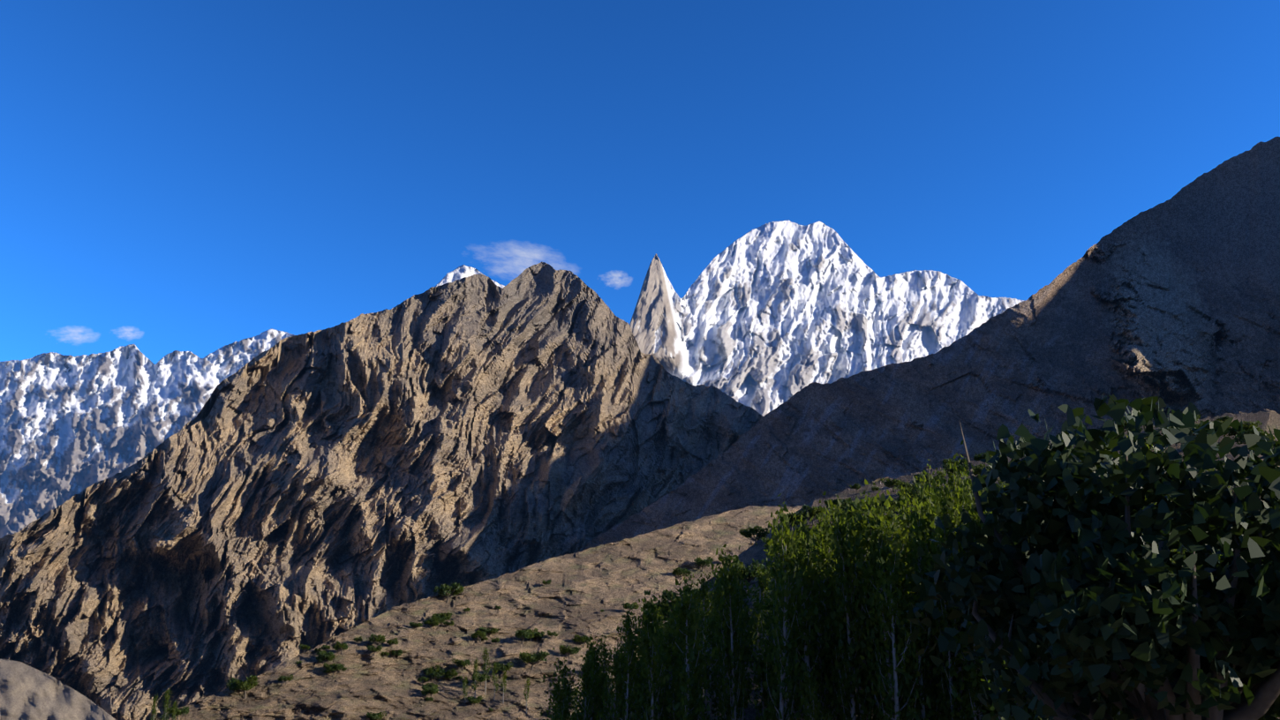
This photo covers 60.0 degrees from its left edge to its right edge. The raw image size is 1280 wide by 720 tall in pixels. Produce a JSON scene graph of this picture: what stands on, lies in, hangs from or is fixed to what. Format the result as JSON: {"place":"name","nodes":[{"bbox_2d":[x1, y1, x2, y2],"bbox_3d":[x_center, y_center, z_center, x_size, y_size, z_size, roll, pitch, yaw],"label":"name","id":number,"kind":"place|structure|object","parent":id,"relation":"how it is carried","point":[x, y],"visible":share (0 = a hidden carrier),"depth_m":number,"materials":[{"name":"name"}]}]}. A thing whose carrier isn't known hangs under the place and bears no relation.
{"place":"outdoors","nodes":[
{"label":"outdoors","id":0,"kind":"place"},
{"bbox_2d":[0,328,293,538],"bbox_3d":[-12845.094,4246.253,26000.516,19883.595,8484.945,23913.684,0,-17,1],"label":"snow range","id":1,"kind":"structure","parent":0,"point":[71,426],"depth_m":19717.70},
{"bbox_2d":[0,261,763,719],"bbox_3d":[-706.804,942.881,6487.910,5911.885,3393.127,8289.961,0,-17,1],"label":"rocky mountain","id":2,"kind":"structure","parent":0,"point":[277,505],"depth_m":4297.45,"materials":[{"name":"stone"}]},
{"bbox_2d":[155,505,802,719],"bbox_3d":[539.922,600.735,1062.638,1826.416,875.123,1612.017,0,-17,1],"label":"hillside","id":3,"kind":"structure","parent":0,"point":[580,592],"depth_m":606.06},
{"bbox_2d":[159,687,172,719],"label":"poplar","id":4,"kind":"object","parent":3,"relation":"on","point":[166,703],"visible":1,"depth_m":460.60,"materials":[{"name":"green plant"}]},
{"bbox_2d":[164,706,189,719],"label":"shrub","id":5,"kind":"object","parent":3,"relation":"on","point":[181,711],"visible":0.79,"depth_m":471.19,"materials":[{"name":"green plant"}]},
{"bbox_2d":[225,675,258,699],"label":"shrub","id":6,"kind":"object","parent":3,"relation":"on","point":[237,684],"visible":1,"depth_m":497.06,"materials":[{"name":"green plant"}]},
{"bbox_2d":[366,633,385,647],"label":"shrub","id":7,"kind":"object","parent":3,"relation":"on","point":[380,638],"visible":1,"depth_m":564.44,"materials":[{"name":"green plant"}]},
{"bbox_2d":[425,669,444,683],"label":"shrub","id":8,"kind":"object","parent":3,"relation":"on","point":[433,674],"visible":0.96,"depth_m":562.72,"materials":[{"name":"green plant"}]},
{"bbox_2d":[433,582,465,603],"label":"shrub","id":9,"kind":"object","parent":3,"relation":"on","point":[442,591],"visible":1,"depth_m":645.12,"materials":[{"name":"green plant"}]},
{"bbox_2d":[470,659,481,698],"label":"poplar","id":10,"kind":"object","parent":3,"relation":"on","point":[476,667],"visible":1,"depth_m":551.00,"materials":[{"name":"green plant"}]},
{"bbox_2d":[481,648,491,695],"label":"poplar","id":11,"kind":"object","parent":3,"relation":"on","point":[485,655],"visible":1,"depth_m":561.42,"materials":[{"name":"green plant"}]},
{"bbox_2d":[513,629,534,644],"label":"shrub","id":12,"kind":"object","parent":3,"relation":"on","point":[523,635],"visible":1,"depth_m":616.68,"materials":[{"name":"green plant"}]},
{"bbox_2d":[519,650,549,670],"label":"shrub","id":13,"kind":"object","parent":3,"relation":"on","point":[532,659],"visible":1,"depth_m":586.30,"materials":[{"name":"green plant"}]},
{"bbox_2d":[558,645,580,659],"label":"shrub","id":14,"kind":"object","parent":3,"relation":"on","point":[563,650],"visible":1,"depth_m":610.33,"materials":[{"name":"green plant"}]},
{"bbox_2d":[671,567,692,579],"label":"shrub","id":15,"kind":"object","parent":3,"relation":"on","point":[679,572],"visible":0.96,"depth_m":776.25,"materials":[{"name":"green plant"}]},
{"bbox_2d":[693,557,713,572],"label":"shrub","id":16,"kind":"object","parent":3,"relation":"on","point":[698,561],"visible":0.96,"depth_m":800.58,"materials":[{"name":"green plant"}]},
{"bbox_2d":[0,0,1279,364],"label":"sky","id":17,"kind":"structure","parent":0,"point":[200,177],"materials":[{"name":"blue"}]},
{"bbox_2d":[629,219,1023,416],"bbox_3d":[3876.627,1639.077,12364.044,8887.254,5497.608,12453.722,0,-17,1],"label":"snowy mountain","id":18,"kind":"structure","parent":0,"point":[764,320],"depth_m":9719.60,"materials":[{"name":"snow"}]},
{"bbox_2d":[577,136,1279,552],"bbox_3d":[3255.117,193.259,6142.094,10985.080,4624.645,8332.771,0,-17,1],"label":"mountain slope","id":19,"kind":"structure","parent":0,"point":[1172,303],"depth_m":3970.60,"materials":[{"name":"stone"}]},
{"label":"valley ground","id":20,"kind":"structure","parent":0,"visible":0},
{"bbox_2d":[0,658,115,719],"bbox_3d":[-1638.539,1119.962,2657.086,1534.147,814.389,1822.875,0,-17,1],"label":"scree fan","id":21,"kind":"object","parent":20,"relation":"on","point":[27,692],"visible":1,"depth_m":2208.70},
{"bbox_2d":[435,264,504,288],"bbox_3d":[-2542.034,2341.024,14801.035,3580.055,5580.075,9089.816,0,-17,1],"label":"snowy mountain peak","id":22,"kind":"structure","parent":20,"relation":"on","point":[461,272],"depth_m":12774.70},
{"bbox_2d":[594,408,1279,719],"bbox_3d":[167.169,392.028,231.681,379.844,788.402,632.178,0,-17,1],"label":"hillside","id":23,"kind":"structure","parent":20,"relation":"on","point":[1266,417],"depth_m":305.55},
{"bbox_2d":[540,647,582,719],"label":"poplar","id":24,"kind":"object","parent":23,"relation":"on","point":[565,681],"visible":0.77,"depth_m":87.47,"materials":[{"name":"green plant"}]},
{"bbox_2d":[542,670,582,719],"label":"poplar","id":25,"kind":"object","parent":23,"relation":"on","point":[564,709],"visible":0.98,"depth_m":86.13,"materials":[{"name":"green plant"}]},
{"bbox_2d":[572,650,599,719],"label":"poplar","id":26,"kind":"object","parent":23,"relation":"on","point":[586,679],"visible":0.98,"depth_m":95.62,"materials":[{"name":"green plant"}]},
{"bbox_2d":[571,634,606,719],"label":"poplar","id":27,"kind":"object","parent":23,"relation":"on","point":[592,648],"visible":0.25,"depth_m":104.12,"materials":[{"name":"green plant"}]},
{"bbox_2d":[571,633,610,719],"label":"poplar","id":28,"kind":"object","parent":23,"relation":"on","point":[597,667],"visible":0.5,"depth_m":97.21,"materials":[{"name":"green plant"}]},
{"bbox_2d":[588,666,614,719],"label":"poplar","id":29,"kind":"object","parent":23,"relation":"on","point":[599,702],"visible":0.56,"depth_m":96.33,"materials":[{"name":"green plant"}]},
{"bbox_2d":[598,632,614,702],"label":"poplar","id":30,"kind":"object","parent":23,"relation":"on","point":[603,649],"visible":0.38,"depth_m":122.18,"materials":[{"name":"green plant"}]},
{"bbox_2d":[594,644,630,719],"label":"poplar","id":31,"kind":"object","parent":23,"relation":"on","point":[620,692],"visible":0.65,"depth_m":85.82,"materials":[{"name":"green plant"}]},
{"bbox_2d":[607,604,639,719],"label":"poplar","id":32,"kind":"object","parent":23,"relation":"on","point":[628,629],"visible":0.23,"depth_m":104.62,"materials":[{"name":"green plant"}]},
{"bbox_2d":[605,622,643,719],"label":"poplar","id":33,"kind":"object","parent":23,"relation":"on","point":[628,661],"visible":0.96,"depth_m":84.95,"materials":[{"name":"green plant"}]},
{"bbox_2d":[599,652,654,719],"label":"poplar","id":34,"kind":"object","parent":23,"relation":"on","point":[641,680],"visible":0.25,"depth_m":89.86,"materials":[{"name":"green plant"}]},
{"bbox_2d":[629,595,674,719],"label":"poplar","id":35,"kind":"object","parent":23,"relation":"on","point":[648,642],"visible":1,"depth_m":83.95,"materials":[{"name":"green plant"}]},
{"bbox_2d":[633,585,677,719],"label":"poplar","id":36,"kind":"object","parent":23,"relation":"on","point":[649,606],"visible":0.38,"depth_m":89.47,"materials":[{"name":"green plant"}]},
{"bbox_2d":[643,609,678,719],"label":"poplar","id":37,"kind":"object","parent":23,"relation":"on","point":[667,623],"visible":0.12,"depth_m":99.75,"materials":[{"name":"green plant"}]},
{"bbox_2d":[649,616,683,719],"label":"poplar","id":38,"kind":"object","parent":23,"relation":"on","point":[664,646],"visible":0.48,"depth_m":91.95,"materials":[{"name":"green plant"}]},
{"bbox_2d":[654,589,699,622],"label":"shrub","id":39,"kind":"object","parent":23,"relation":"on","point":[662,605],"visible":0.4,"depth_m":183.44,"materials":[{"name":"green plant"}]},
{"bbox_2d":[660,662,700,719],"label":"poplar","id":40,"kind":"object","parent":23,"relation":"on","point":[677,694],"visible":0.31,"depth_m":87.68,"materials":[{"name":"green plant"}]},
{"bbox_2d":[672,572,698,688],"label":"poplar","id":41,"kind":"object","parent":23,"relation":"on","point":[688,588],"visible":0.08,"depth_m":102.12,"materials":[{"name":"green plant"}]},
{"bbox_2d":[667,597,707,719],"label":"poplar","id":42,"kind":"object","parent":23,"relation":"on","point":[681,650],"visible":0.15,"depth_m":90.88,"materials":[{"name":"green plant"}]},
{"bbox_2d":[664,573,718,719],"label":"poplar","id":43,"kind":"object","parent":23,"relation":"on","point":[687,607],"visible":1,"depth_m":84.03,"materials":[{"name":"green plant"}]},
{"bbox_2d":[676,593,714,719],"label":"poplar","id":44,"kind":"object","parent":23,"relation":"on","point":[704,650],"depth_m":97.50,"materials":[{"name":"green plant"}]},
{"bbox_2d":[692,570,715,697],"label":"poplar","id":45,"kind":"object","parent":23,"relation":"on","point":[704,595],"visible":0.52,"depth_m":127.34,"materials":[{"name":"green plant"}]},
{"bbox_2d":[700,609,721,699],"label":"poplar","id":46,"kind":"object","parent":23,"relation":"on","point":[714,621],"visible":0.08,"depth_m":123.23,"materials":[{"name":"green plant"}]},
{"bbox_2d":[692,602,730,719],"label":"poplar","id":47,"kind":"object","parent":23,"relation":"on","point":[709,715],"visible":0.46,"depth_m":95.33,"materials":[{"name":"green plant"}]},
{"bbox_2d":[707,563,744,719],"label":"poplar","id":48,"kind":"object","parent":23,"relation":"on","point":[720,628],"visible":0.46,"depth_m":86.94,"materials":[{"name":"green plant"}]},
{"bbox_2d":[711,545,752,719],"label":"poplar","id":49,"kind":"object","parent":23,"relation":"on","point":[727,579],"visible":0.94,"depth_m":86.37,"materials":[{"name":"green plant"}]},
{"bbox_2d":[711,563,757,718],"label":"poplar","id":50,"kind":"object","parent":23,"relation":"on","point":[737,609],"visible":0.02,"depth_m":100.58,"materials":[{"name":"green plant"}]},
{"bbox_2d":[715,544,759,711],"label":"poplar","id":51,"kind":"object","parent":23,"relation":"on","point":[745,594],"visible":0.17,"depth_m":106.85,"materials":[{"name":"green plant"}]},
{"bbox_2d":[728,572,759,719],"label":"poplar","id":52,"kind":"object","parent":23,"relation":"on","point":[744,622],"visible":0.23,"depth_m":102.79,"materials":[{"name":"green plant"}]},
{"bbox_2d":[727,555,772,593],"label":"shrub","id":53,"kind":"object","parent":23,"relation":"on","point":[752,571],"visible":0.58,"depth_m":201.59,"materials":[{"name":"green plant"}]},
{"bbox_2d":[738,526,768,544],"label":"shrub","id":54,"kind":"object","parent":23,"relation":"on","point":[750,532],"visible":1,"depth_m":304.18,"materials":[{"name":"green plant"}]},
{"bbox_2d":[745,593,771,708],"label":"poplar","id":55,"kind":"object","parent":23,"relation":"on","point":[756,629],"visible":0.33,"depth_m":111.20,"materials":[{"name":"green plant"}]},
{"bbox_2d":[746,568,769,646],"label":"poplar","id":56,"kind":"object","parent":23,"relation":"on","point":[761,590],"visible":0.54,"depth_m":148.42,"materials":[{"name":"green plant"}]},
{"bbox_2d":[747,647,777,719],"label":"poplar","id":57,"kind":"object","parent":23,"relation":"on","point":[762,705],"visible":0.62,"depth_m":94.33,"materials":[{"name":"green plant"}]},
{"bbox_2d":[748,545,794,719],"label":"poplar","id":58,"kind":"object","parent":23,"relation":"on","point":[751,642],"visible":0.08,"depth_m":98.74,"materials":[{"name":"green plant"}]},
{"bbox_2d":[748,493,813,719],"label":"poplar","id":59,"kind":"object","parent":23,"relation":"on","point":[784,646],"visible":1,"depth_m":83.83,"materials":[{"name":"green plant"}]},
{"bbox_2d":[755,501,814,719],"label":"poplar","id":60,"kind":"object","parent":23,"relation":"on","point":[772,570],"visible":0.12,"depth_m":96.10,"materials":[{"name":"green plant"}]},
{"bbox_2d":[749,504,829,719],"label":"poplar","id":61,"kind":"object","parent":23,"relation":"on","point":[766,576],"visible":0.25,"depth_m":88.79,"materials":[{"name":"green plant"}]},
{"bbox_2d":[777,512,805,532],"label":"shrub","id":62,"kind":"object","parent":23,"relation":"on","point":[793,518],"visible":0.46,"depth_m":293.05,"materials":[{"name":"green plant"}]},
{"bbox_2d":[777,532,835,719],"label":"poplar","id":63,"kind":"object","parent":23,"relation":"on","point":[805,619],"visible":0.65,"depth_m":86.04,"materials":[{"name":"green plant"}]},
{"bbox_2d":[793,510,824,708],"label":"poplar","id":64,"kind":"object","parent":23,"relation":"on","point":[802,529],"visible":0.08,"depth_m":115.74,"materials":[{"name":"green plant"}]},
{"bbox_2d":[796,504,823,526],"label":"shrub","id":65,"kind":"object","parent":23,"relation":"on","point":[813,510],"visible":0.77,"depth_m":290.99,"materials":[{"name":"green plant"}]},
{"bbox_2d":[797,662,833,719],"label":"poplar","id":66,"kind":"object","parent":23,"relation":"on","point":[809,701],"visible":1,"depth_m":80.27,"materials":[{"name":"green plant"}]},
{"bbox_2d":[788,512,845,719],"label":"poplar","id":67,"kind":"object","parent":23,"relation":"on","point":[822,537],"visible":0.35,"depth_m":90.60,"materials":[{"name":"green plant"}]},
{"bbox_2d":[809,504,846,719],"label":"poplar","id":68,"kind":"object","parent":23,"relation":"on","point":[823,523],"visible":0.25,"depth_m":100.97,"materials":[{"name":"green plant"}]},
{"bbox_2d":[816,562,859,719],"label":"poplar","id":69,"kind":"object","parent":23,"relation":"on","point":[832,598],"visible":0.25,"depth_m":89.31,"materials":[{"name":"green plant"}]},
{"bbox_2d":[828,497,859,664],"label":"poplar","id":70,"kind":"object","parent":23,"relation":"on","point":[835,528],"visible":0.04,"depth_m":104.24,"materials":[{"name":"green plant"}]},
{"bbox_2d":[826,501,861,524],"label":"shrub","id":71,"kind":"object","parent":23,"relation":"on","point":[854,506],"visible":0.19,"depth_m":259.47,"materials":[{"name":"green plant"}]},
{"bbox_2d":[822,495,868,719],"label":"poplar","id":72,"kind":"object","parent":23,"relation":"on","point":[841,531],"visible":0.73,"depth_m":84.36,"materials":[{"name":"green plant"}]},
{"bbox_2d":[824,551,885,719],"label":"poplar","id":73,"kind":"object","parent":23,"relation":"on","point":[842,626],"visible":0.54,"depth_m":83.52,"materials":[{"name":"green plant"}]},
{"bbox_2d":[823,493,887,719],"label":"poplar","id":74,"kind":"object","parent":23,"relation":"on","point":[859,529],"visible":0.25,"depth_m":83.59,"materials":[{"name":"green plant"}]},
{"bbox_2d":[842,498,880,719],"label":"poplar","id":75,"kind":"object","parent":23,"relation":"on","point":[854,512],"visible":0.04,"depth_m":104.50,"materials":[{"name":"green plant"}]},
{"bbox_2d":[847,482,879,618],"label":"poplar","id":76,"kind":"object","parent":23,"relation":"on","point":[863,501],"visible":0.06,"depth_m":108.25,"materials":[{"name":"green plant"}]},
{"bbox_2d":[843,489,927,719],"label":"poplar","id":77,"kind":"object","parent":23,"relation":"on","point":[868,525],"visible":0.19,"depth_m":83.10,"materials":[{"name":"green plant"}]},
{"bbox_2d":[865,496,911,520],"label":"shrub","id":78,"kind":"object","parent":23,"relation":"on","point":[893,503],"visible":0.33,"depth_m":265.44,"materials":[{"name":"green plant"}]},
{"bbox_2d":[855,489,924,719],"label":"poplar","id":79,"kind":"object","parent":23,"relation":"on","point":[881,538],"visible":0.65,"depth_m":82.38,"materials":[{"name":"green plant"}]},
{"bbox_2d":[862,479,927,719],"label":"poplar","id":80,"kind":"object","parent":23,"relation":"on","point":[901,583],"visible":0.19,"depth_m":92.20,"materials":[{"name":"green plant"}]},
{"bbox_2d":[859,521,931,719],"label":"poplar","id":81,"kind":"object","parent":23,"relation":"on","point":[890,605],"visible":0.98,"depth_m":79.96,"materials":[{"name":"green plant"}]},
{"bbox_2d":[894,496,913,584],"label":"poplar","id":82,"kind":"object","parent":23,"relation":"on","point":[903,502],"visible":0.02,"depth_m":103.49,"materials":[{"name":"green plant"}]},
{"bbox_2d":[896,482,920,536],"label":"poplar","id":83,"kind":"object","parent":23,"relation":"on","point":[904,508],"visible":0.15,"depth_m":137.97,"materials":[{"name":"green plant"}]},
{"bbox_2d":[891,512,926,716],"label":"poplar","id":84,"kind":"object","parent":23,"relation":"on","point":[902,530],"visible":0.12,"depth_m":97.25,"materials":[{"name":"green plant"}]},
{"bbox_2d":[899,486,929,504],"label":"shrub","id":85,"kind":"object","parent":23,"relation":"on","point":[912,493],"visible":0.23,"depth_m":269.34,"materials":[{"name":"green plant"}]},
{"bbox_2d":[891,586,944,719],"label":"poplar","id":86,"kind":"object","parent":23,"relation":"on","point":[923,690],"visible":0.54,"depth_m":81.47,"materials":[{"name":"green plant"}]},
{"bbox_2d":[901,477,940,719],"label":"poplar","id":87,"kind":"object","parent":23,"relation":"on","point":[915,515],"visible":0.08,"depth_m":96.43,"materials":[{"name":"green plant"}]},
{"bbox_2d":[896,490,948,716],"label":"poplar","id":88,"kind":"object","parent":23,"relation":"on","point":[925,526],"visible":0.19,"depth_m":88.40,"materials":[{"name":"green plant"}]},
{"bbox_2d":[913,471,939,570],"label":"poplar","id":89,"kind":"object","parent":23,"relation":"on","point":[925,488],"visible":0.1,"depth_m":102.45,"materials":[{"name":"green plant"}]},
{"bbox_2d":[910,499,962,719],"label":"poplar","id":90,"kind":"object","parent":23,"relation":"on","point":[927,549],"visible":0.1,"depth_m":86.63,"materials":[{"name":"green plant"}]},
{"bbox_2d":[919,459,952,502],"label":"poplar","id":91,"kind":"object","parent":23,"relation":"on","point":[937,482],"visible":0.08,"depth_m":126.87,"materials":[{"name":"green plant"}]},
{"bbox_2d":[920,619,963,719],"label":"poplar","id":92,"kind":"object","parent":23,"relation":"on","point":[933,666],"visible":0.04,"depth_m":83.50,"materials":[{"name":"green plant"}]},
{"bbox_2d":[922,538,968,719],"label":"poplar","id":93,"kind":"object","parent":23,"relation":"on","point":[944,621],"visible":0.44,"depth_m":80.47,"materials":[{"name":"green plant"}]},
{"bbox_2d":[925,598,971,719],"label":"poplar","id":94,"kind":"object","parent":23,"relation":"on","point":[951,624],"visible":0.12,"depth_m":82.08,"materials":[{"name":"green plant"}]},
{"bbox_2d":[933,439,964,534],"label":"poplar","id":95,"kind":"object","parent":23,"relation":"on","point":[949,484],"visible":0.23,"depth_m":97.31,"materials":[{"name":"green plant"}]},
{"bbox_2d":[933,473,963,540],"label":"poplar","id":96,"kind":"object","parent":23,"relation":"on","point":[952,501],"visible":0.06,"depth_m":96.59,"materials":[{"name":"green plant"}]},
{"bbox_2d":[921,490,981,719],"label":"poplar","id":97,"kind":"object","parent":23,"relation":"on","point":[932,549],"visible":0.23,"depth_m":82.72,"materials":[{"name":"green plant"}]},
{"bbox_2d":[941,461,971,476],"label":"shrub","id":98,"kind":"object","parent":23,"relation":"on","point":[948,469],"visible":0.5,"depth_m":331.32,"materials":[{"name":"green plant"}]},
{"bbox_2d":[948,660,987,719],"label":"tree","id":99,"kind":"object","parent":23,"relation":"on","point":[972,696],"visible":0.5,"depth_m":77.71,"materials":[{"name":"green plant"}]},
{"bbox_2d":[958,460,982,527],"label":"poplar","id":100,"kind":"object","parent":23,"relation":"on","point":[964,485],"visible":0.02,"depth_m":105.45,"materials":[{"name":"green plant"}]},
{"bbox_2d":[951,495,991,719],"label":"poplar","id":101,"kind":"object","parent":23,"relation":"on","point":[968,501],"visible":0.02,"depth_m":81.29,"materials":[{"name":"green plant"}]},
{"bbox_2d":[956,452,990,719],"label":"poplar","id":102,"kind":"object","parent":23,"relation":"on","point":[968,482],"visible":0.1,"depth_m":85.50,"materials":[{"name":"green plant"}]},
{"bbox_2d":[957,471,1031,715],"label":"poplar","id":103,"kind":"object","parent":23,"relation":"on","point":[981,528],"visible":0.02,"depth_m":82.39,"materials":[{"name":"green plant"}]},
{"bbox_2d":[964,621,1027,719],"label":"tree","id":104,"kind":"object","parent":23,"relation":"on","point":[991,708],"visible":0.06,"depth_m":76.77,"materials":[{"name":"green plant"}]},
{"bbox_2d":[906,392,1279,719],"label":"tree","id":105,"kind":"object","parent":23,"relation":"on","point":[1078,605],"visible":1,"depth_m":37.00,"materials":[{"name":"green plant"}]},
{"bbox_2d":[1234,428,1275,444],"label":"shrub","id":106,"kind":"object","parent":23,"relation":"on","point":[1239,437],"visible":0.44,"depth_m":245.30,"materials":[{"name":"green plant"}]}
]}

